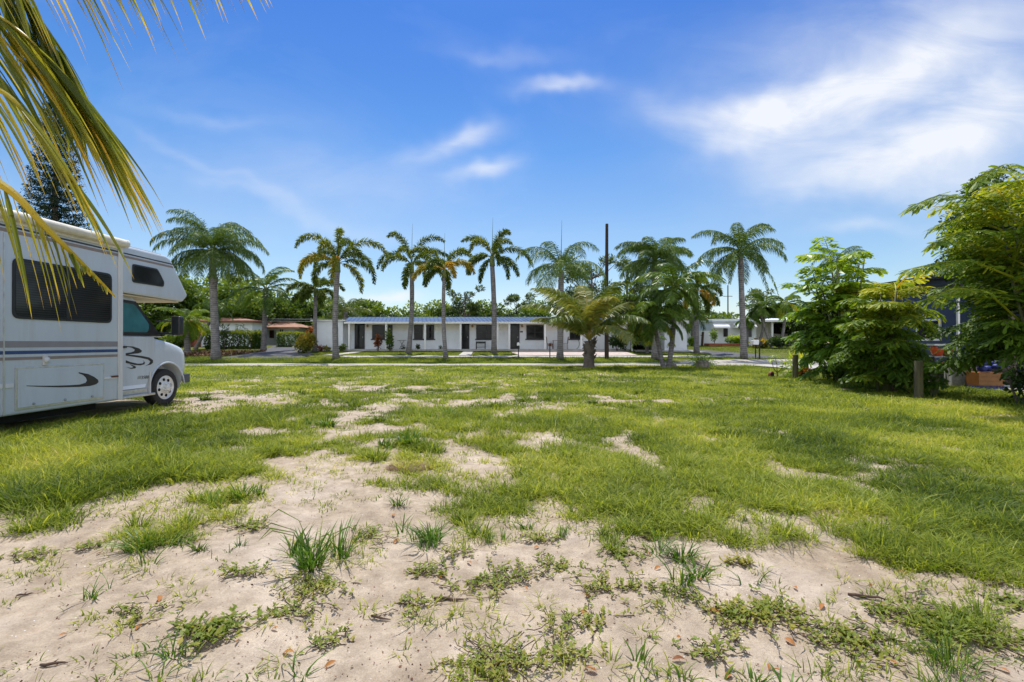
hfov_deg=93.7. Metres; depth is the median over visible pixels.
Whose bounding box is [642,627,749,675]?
creeping weed
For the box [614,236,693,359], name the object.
queen palm
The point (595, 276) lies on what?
pine tree
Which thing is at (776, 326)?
window
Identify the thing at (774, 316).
shade tree
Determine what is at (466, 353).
path
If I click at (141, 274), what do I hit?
window
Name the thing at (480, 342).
bench
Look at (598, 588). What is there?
creeping weed
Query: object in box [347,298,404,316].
shade tree
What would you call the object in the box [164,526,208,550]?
grass tuft
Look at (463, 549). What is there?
creeping weed
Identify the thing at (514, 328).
door
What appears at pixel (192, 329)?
garden palm
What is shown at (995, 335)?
fishtail palm
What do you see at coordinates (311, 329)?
croton bush
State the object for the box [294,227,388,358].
foxtail palm
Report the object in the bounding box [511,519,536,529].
grass tuft
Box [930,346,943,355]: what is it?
planter pot
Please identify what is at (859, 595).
twig
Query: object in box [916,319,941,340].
window
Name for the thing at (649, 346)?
garden palm
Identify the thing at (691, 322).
queen palm
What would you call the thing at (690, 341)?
border shrub
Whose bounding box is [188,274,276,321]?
shade tree
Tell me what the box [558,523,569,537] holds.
grass tuft
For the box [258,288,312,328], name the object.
shade tree
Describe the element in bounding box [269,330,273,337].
window
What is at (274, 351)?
driveway
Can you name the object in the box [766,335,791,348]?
border shrub
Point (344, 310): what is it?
shade tree
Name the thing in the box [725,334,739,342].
border shrub
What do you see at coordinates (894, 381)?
ground shrub
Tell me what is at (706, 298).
foxtail palm
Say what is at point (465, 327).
door
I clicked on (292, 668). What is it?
grass tuft
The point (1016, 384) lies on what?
ground shrub
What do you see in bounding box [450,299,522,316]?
shade tree
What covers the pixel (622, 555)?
creeping weed
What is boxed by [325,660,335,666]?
fallen leaf
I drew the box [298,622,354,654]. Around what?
creeping weed
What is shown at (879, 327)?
fishtail palm
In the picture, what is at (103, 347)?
motorhome
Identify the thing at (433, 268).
foxtail palm
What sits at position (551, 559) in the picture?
creeping weed
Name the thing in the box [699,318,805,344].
house
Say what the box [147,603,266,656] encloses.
creeping weed
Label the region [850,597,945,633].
creeping weed
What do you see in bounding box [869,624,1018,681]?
grass tuft
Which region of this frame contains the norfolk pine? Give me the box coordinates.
[17,95,91,230]
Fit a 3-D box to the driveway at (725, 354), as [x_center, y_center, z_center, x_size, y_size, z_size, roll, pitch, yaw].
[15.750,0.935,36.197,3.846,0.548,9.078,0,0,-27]
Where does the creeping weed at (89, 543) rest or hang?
on the ground at (812, 577)
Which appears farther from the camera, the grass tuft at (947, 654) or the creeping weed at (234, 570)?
the creeping weed at (234, 570)
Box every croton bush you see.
[293,331,317,352]
[305,326,312,348]
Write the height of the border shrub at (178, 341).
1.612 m
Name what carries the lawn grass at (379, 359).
on the ground at (812, 577)
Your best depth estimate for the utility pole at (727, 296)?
75.00 m
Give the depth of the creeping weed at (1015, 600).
2.33 m
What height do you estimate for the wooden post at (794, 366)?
0.910 m
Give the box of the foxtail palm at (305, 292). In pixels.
[284,277,345,351]
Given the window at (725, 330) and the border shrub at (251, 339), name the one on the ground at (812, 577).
the border shrub at (251, 339)
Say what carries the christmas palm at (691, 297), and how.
on the ground at (812, 577)
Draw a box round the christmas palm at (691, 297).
[629,260,726,367]
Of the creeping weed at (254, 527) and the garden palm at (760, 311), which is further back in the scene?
the garden palm at (760, 311)
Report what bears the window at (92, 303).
in the motorhome
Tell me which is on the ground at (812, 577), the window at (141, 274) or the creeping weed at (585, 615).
the creeping weed at (585, 615)
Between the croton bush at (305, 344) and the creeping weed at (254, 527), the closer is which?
the creeping weed at (254, 527)
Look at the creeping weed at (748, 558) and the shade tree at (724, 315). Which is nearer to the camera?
the creeping weed at (748, 558)
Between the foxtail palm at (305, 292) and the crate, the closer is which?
the crate
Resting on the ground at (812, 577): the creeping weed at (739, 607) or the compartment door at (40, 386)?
the creeping weed at (739, 607)
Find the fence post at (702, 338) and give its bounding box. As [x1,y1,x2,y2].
[701,332,703,346]
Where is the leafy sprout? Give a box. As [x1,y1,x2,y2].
[913,362,950,396]
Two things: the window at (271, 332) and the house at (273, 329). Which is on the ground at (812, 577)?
the house at (273, 329)
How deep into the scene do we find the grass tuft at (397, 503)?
3.71 m
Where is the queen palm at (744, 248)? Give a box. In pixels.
[691,222,787,358]
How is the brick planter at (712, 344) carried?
on the ground at (812, 577)
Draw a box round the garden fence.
[687,331,712,345]
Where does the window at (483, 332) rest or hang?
in the white house at (359, 333)
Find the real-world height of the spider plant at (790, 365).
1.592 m
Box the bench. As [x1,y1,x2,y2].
[476,341,485,348]
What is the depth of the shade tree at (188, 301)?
48.63 m
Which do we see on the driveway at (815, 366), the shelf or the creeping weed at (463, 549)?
the shelf
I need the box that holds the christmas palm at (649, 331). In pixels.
[620,290,690,367]
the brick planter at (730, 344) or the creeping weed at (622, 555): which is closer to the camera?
the creeping weed at (622, 555)
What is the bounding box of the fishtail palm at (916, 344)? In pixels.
[821,278,933,383]
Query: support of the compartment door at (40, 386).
in the motorhome
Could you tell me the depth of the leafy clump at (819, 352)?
15.05 m
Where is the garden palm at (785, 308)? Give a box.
[765,291,805,347]
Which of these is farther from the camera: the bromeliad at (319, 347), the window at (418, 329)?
the window at (418, 329)
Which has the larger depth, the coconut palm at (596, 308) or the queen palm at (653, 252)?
the queen palm at (653, 252)
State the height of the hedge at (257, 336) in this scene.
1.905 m
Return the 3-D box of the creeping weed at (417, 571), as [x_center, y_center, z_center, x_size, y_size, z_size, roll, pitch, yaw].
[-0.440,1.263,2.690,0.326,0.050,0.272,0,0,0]
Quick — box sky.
[0,0,1023,342]
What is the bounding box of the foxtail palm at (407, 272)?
[376,224,451,352]
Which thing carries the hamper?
on the driveway at (815, 366)
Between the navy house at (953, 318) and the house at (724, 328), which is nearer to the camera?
the navy house at (953, 318)
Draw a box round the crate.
[963,372,1004,388]
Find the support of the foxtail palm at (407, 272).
on the ground at (812, 577)
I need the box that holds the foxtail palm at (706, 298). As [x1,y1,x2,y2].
[663,271,722,352]
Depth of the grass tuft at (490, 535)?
3.13 m
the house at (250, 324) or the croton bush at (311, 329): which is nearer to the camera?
the croton bush at (311, 329)
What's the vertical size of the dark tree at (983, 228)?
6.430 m
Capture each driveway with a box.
[224,346,313,357]
[512,351,634,354]
[687,349,783,357]
[756,365,1023,390]
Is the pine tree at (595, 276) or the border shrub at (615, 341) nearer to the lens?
the border shrub at (615, 341)
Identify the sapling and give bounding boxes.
[768,355,787,377]
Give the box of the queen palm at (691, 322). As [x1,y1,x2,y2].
[680,300,716,344]
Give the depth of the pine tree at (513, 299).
55.78 m
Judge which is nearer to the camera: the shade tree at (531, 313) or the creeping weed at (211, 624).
the creeping weed at (211, 624)
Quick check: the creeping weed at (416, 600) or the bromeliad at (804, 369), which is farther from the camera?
the bromeliad at (804, 369)
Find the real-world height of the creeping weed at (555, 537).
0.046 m
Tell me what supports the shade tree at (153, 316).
on the ground at (812, 577)
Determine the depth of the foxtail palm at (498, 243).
36.79 m
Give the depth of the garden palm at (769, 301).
44.87 m
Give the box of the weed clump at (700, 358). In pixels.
[686,353,718,366]
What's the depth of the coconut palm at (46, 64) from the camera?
2.49 m
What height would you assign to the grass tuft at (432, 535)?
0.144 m
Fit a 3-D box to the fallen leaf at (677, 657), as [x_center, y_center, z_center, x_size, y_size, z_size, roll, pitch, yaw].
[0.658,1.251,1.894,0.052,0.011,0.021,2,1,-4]
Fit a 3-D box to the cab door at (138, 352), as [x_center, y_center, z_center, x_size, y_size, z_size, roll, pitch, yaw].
[-6.966,0.402,8.908,0.052,0.965,0.900,0,0,0]
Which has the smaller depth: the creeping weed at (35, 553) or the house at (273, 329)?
the creeping weed at (35, 553)
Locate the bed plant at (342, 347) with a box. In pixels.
[339,344,347,350]
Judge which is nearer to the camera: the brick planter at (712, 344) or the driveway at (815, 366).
the driveway at (815, 366)
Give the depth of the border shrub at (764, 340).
41.86 m
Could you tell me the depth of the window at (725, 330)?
49.93 m
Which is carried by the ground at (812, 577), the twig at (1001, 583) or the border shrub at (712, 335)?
the twig at (1001, 583)
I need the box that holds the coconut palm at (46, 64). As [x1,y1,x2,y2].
[0,0,271,333]
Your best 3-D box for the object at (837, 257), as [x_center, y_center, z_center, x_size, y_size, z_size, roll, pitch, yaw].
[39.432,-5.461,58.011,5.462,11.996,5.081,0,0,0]
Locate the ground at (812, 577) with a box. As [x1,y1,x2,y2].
[0,343,1023,681]
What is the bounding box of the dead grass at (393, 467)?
[382,461,439,471]
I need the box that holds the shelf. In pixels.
[924,344,951,377]
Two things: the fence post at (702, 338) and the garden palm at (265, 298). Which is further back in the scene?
the fence post at (702, 338)
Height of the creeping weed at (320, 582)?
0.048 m
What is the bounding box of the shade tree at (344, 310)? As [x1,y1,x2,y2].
[324,295,375,319]
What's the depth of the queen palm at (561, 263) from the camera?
32.53 m
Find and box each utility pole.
[604,224,608,358]
[723,285,731,314]
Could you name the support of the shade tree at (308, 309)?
on the ground at (812, 577)
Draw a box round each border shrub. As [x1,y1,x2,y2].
[159,335,191,347]
[219,323,230,348]
[239,323,248,346]
[247,329,259,345]
[609,335,627,350]
[687,336,693,345]
[709,328,717,342]
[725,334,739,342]
[748,338,770,348]
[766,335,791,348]
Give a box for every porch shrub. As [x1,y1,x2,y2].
[373,334,382,350]
[384,326,393,350]
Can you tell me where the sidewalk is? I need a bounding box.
[341,355,721,356]
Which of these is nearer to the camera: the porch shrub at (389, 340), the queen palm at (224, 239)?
the queen palm at (224, 239)
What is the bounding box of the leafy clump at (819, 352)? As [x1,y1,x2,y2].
[778,236,902,381]
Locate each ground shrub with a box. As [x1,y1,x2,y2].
[815,363,854,381]
[876,355,920,390]
[993,356,1023,405]
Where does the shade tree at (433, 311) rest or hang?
on the ground at (812, 577)
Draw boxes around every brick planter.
[704,343,720,345]
[721,343,739,345]
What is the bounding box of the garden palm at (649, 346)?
[631,330,666,352]
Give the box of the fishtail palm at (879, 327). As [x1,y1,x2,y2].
[827,268,946,391]
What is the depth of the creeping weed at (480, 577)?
2.55 m
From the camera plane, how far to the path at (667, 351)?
37.61 m
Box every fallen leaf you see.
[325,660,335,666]
[672,655,683,659]
[785,637,794,644]
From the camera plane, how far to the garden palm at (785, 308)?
43.67 m
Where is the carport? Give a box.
[630,321,688,350]
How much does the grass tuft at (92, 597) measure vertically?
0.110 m
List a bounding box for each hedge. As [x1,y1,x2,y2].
[202,329,261,348]
[275,331,304,346]
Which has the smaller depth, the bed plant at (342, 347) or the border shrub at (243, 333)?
the bed plant at (342, 347)
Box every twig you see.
[39,659,67,666]
[371,614,390,619]
[433,593,466,600]
[848,591,886,599]
[988,581,1006,586]
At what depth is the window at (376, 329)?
39.95 m
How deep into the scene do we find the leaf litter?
36.10 m
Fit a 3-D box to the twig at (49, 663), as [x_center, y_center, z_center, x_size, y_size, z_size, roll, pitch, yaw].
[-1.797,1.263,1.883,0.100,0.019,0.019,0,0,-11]
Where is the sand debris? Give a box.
[2,428,1022,681]
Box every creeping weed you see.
[0,546,59,562]
[64,539,103,551]
[109,590,191,627]
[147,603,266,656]
[216,514,268,531]
[218,558,272,578]
[244,598,340,624]
[269,566,361,608]
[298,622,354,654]
[351,524,396,545]
[373,587,442,617]
[404,554,458,579]
[427,623,555,681]
[431,553,543,601]
[441,543,496,560]
[514,528,565,546]
[524,549,596,578]
[525,597,634,644]
[537,627,607,666]
[562,565,652,602]
[596,541,646,568]
[641,577,712,610]
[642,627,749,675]
[683,591,807,653]
[719,551,755,567]
[732,583,818,626]
[772,602,942,681]
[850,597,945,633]
[865,580,1023,673]
[973,585,1023,612]
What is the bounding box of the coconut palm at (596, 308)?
[520,281,658,367]
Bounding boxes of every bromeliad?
[317,343,324,350]
[798,368,810,376]
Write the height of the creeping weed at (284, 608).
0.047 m
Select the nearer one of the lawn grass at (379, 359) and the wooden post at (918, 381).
the wooden post at (918, 381)
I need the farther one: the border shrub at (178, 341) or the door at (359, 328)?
the door at (359, 328)
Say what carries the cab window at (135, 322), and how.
in the motorhome
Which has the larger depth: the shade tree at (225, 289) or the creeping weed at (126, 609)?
the shade tree at (225, 289)
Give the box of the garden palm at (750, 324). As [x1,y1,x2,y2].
[733,314,760,346]
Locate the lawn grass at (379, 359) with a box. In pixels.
[184,345,830,362]
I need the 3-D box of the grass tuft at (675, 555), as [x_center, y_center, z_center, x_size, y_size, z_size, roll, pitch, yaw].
[0.944,1.197,2.694,0.585,0.156,0.818,0,0,-29]
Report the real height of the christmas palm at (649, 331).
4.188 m
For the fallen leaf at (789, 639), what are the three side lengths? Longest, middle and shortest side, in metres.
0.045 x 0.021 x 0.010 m
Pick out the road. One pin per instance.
(748, 362)
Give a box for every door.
[18,365,102,407]
[123,336,153,389]
[355,324,364,348]
[462,324,468,348]
[510,324,519,348]
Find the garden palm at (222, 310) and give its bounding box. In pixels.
[192,295,238,348]
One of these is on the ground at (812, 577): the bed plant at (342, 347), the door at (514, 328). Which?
the bed plant at (342, 347)
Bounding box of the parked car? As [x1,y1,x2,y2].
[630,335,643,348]
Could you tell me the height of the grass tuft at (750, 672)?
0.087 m
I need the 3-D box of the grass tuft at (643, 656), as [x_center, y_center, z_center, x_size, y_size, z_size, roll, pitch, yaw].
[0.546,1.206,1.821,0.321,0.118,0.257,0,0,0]
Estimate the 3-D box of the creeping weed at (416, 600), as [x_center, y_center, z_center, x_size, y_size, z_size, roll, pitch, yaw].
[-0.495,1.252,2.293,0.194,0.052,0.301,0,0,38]
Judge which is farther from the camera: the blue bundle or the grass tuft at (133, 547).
the blue bundle
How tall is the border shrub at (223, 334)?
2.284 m
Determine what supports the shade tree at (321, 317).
on the ground at (812, 577)
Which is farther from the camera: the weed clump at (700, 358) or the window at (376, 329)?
the window at (376, 329)
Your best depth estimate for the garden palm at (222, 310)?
40.87 m
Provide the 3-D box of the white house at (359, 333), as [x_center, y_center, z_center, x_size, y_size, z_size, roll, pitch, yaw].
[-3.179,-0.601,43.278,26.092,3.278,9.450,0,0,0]
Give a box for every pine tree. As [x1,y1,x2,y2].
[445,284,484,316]
[498,292,536,316]
[557,253,629,307]
[609,259,650,314]
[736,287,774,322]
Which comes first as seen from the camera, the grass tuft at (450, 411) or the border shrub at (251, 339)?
the grass tuft at (450, 411)
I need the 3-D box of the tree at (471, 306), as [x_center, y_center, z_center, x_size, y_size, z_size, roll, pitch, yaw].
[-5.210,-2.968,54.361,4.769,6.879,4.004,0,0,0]
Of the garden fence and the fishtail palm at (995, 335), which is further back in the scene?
the garden fence
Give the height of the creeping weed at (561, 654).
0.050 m
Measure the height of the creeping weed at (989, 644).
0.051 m
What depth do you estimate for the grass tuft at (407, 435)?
5.85 m
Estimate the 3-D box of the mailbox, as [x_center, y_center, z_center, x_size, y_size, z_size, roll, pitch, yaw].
[16.758,0.544,32.898,0.632,1.480,0.480,0,0,0]
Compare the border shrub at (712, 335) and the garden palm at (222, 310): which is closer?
the garden palm at (222, 310)
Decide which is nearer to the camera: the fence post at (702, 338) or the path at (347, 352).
the path at (347, 352)
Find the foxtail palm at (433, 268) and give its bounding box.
[408,240,475,358]
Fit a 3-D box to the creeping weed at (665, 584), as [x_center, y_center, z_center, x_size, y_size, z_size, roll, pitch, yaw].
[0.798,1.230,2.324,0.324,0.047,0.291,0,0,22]
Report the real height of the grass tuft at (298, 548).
0.270 m
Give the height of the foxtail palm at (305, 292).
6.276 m
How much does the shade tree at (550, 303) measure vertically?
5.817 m
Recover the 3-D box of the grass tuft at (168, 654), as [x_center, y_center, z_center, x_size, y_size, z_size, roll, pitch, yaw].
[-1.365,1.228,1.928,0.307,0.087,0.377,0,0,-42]
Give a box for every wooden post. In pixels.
[792,355,797,378]
[914,361,923,397]
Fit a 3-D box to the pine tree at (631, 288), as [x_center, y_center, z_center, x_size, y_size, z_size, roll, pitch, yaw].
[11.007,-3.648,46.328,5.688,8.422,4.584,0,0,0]
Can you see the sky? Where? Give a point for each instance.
(452, 120)
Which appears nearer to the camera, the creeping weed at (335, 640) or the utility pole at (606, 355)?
the creeping weed at (335, 640)
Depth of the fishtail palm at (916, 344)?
14.29 m
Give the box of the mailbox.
[751,338,762,358]
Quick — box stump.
[695,360,709,366]
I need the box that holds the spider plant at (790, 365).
[778,348,815,376]
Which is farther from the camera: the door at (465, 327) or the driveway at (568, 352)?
the door at (465, 327)
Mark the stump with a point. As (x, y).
(701, 364)
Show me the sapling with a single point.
(784, 363)
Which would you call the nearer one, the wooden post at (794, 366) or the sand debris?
the sand debris
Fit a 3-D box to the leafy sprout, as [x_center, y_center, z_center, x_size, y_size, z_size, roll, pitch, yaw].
[9.892,0.994,11.321,0.878,1.028,1.060,0,0,0]
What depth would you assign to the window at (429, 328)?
39.95 m
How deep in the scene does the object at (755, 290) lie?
53.46 m
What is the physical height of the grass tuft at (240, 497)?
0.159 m
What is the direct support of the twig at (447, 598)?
on the ground at (812, 577)
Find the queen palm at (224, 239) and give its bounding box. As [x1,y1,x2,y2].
[149,209,268,359]
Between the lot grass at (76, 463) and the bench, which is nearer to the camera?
the lot grass at (76, 463)
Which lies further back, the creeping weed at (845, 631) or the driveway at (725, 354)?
the driveway at (725, 354)
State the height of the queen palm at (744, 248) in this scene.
9.477 m
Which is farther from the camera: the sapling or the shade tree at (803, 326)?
the shade tree at (803, 326)
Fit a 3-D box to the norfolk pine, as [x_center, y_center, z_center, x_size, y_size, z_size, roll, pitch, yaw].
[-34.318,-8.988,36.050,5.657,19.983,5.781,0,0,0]
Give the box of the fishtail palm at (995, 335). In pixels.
[894,164,1023,379]
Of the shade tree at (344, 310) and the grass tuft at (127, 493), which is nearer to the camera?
the grass tuft at (127, 493)
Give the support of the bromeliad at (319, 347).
on the ground at (812, 577)
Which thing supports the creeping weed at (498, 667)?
on the ground at (812, 577)
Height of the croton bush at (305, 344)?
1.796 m
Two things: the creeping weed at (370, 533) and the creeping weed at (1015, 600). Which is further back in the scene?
the creeping weed at (370, 533)
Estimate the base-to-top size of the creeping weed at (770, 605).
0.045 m
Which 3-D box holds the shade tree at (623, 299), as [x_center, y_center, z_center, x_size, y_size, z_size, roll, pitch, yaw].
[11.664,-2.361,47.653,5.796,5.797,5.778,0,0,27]
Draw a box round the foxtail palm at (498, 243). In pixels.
[460,227,531,352]
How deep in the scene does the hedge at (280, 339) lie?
44.53 m
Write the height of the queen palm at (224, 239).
9.826 m
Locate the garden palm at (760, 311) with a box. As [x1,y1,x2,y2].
[745,301,776,347]
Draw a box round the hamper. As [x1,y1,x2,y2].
[944,367,976,385]
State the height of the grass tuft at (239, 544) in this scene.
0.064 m
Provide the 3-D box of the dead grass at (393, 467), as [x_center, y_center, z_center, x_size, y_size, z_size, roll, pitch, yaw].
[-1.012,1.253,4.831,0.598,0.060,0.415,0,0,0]
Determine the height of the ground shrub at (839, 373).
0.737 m
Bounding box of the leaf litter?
[184,348,265,356]
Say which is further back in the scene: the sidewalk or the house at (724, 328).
the house at (724, 328)
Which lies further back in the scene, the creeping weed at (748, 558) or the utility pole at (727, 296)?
the utility pole at (727, 296)
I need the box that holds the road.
[185,359,826,365]
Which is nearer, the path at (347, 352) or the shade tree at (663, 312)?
the path at (347, 352)
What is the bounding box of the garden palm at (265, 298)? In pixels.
[225,267,300,350]
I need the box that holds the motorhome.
[0,207,189,423]
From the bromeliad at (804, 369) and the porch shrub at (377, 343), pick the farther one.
the porch shrub at (377, 343)
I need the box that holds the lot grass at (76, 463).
[0,363,1023,681]
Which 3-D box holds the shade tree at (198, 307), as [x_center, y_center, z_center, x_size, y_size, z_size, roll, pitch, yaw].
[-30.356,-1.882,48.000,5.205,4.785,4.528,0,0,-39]
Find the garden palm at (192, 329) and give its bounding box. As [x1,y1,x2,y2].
[152,307,210,352]
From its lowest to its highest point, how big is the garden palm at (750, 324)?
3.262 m
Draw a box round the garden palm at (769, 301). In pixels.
[745,293,783,338]
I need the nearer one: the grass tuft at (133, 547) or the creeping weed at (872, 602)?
the creeping weed at (872, 602)
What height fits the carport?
2.645 m
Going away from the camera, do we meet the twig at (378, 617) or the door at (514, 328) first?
the twig at (378, 617)
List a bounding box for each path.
[328,351,362,354]
[459,351,472,354]
[635,350,700,351]
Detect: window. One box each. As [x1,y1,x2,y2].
[12,258,111,322]
[123,299,159,335]
[132,264,163,286]
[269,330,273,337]
[371,325,384,339]
[413,325,423,339]
[426,325,434,339]
[475,325,491,339]
[525,325,543,339]
[569,330,582,339]
[723,328,727,336]
[773,323,791,333]
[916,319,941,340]
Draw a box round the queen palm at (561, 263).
[515,230,606,358]
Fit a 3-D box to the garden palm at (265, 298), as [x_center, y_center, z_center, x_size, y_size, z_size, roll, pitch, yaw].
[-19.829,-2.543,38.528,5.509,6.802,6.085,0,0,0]
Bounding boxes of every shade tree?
[138,303,179,339]
[140,275,222,315]
[186,299,224,342]
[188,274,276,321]
[220,290,275,321]
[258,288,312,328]
[291,295,332,327]
[311,302,349,326]
[324,295,375,319]
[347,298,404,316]
[402,299,463,316]
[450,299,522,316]
[514,298,553,316]
[546,286,587,315]
[609,288,650,316]
[660,305,690,330]
[685,309,739,320]
[766,301,794,322]
[780,298,851,339]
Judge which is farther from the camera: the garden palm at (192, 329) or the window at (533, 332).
the window at (533, 332)
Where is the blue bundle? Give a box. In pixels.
[977,361,1008,371]
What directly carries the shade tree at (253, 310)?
on the ground at (812, 577)
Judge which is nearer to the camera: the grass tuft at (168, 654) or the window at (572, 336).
the grass tuft at (168, 654)
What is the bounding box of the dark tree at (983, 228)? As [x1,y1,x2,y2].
[934,173,1023,383]
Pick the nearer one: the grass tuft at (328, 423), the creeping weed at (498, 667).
the creeping weed at (498, 667)
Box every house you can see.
[164,317,271,346]
[266,321,309,344]
[311,317,629,350]
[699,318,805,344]
[876,273,1023,373]
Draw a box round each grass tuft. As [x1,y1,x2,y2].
[59,573,113,611]
[97,524,190,568]
[111,486,142,497]
[126,616,218,680]
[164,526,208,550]
[198,481,266,509]
[211,535,247,560]
[225,642,336,681]
[255,509,376,572]
[304,413,341,427]
[371,430,423,449]
[385,491,411,506]
[391,513,464,551]
[422,406,463,416]
[476,525,514,543]
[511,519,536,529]
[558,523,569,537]
[613,636,697,681]
[638,525,771,586]
[697,659,815,681]
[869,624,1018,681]

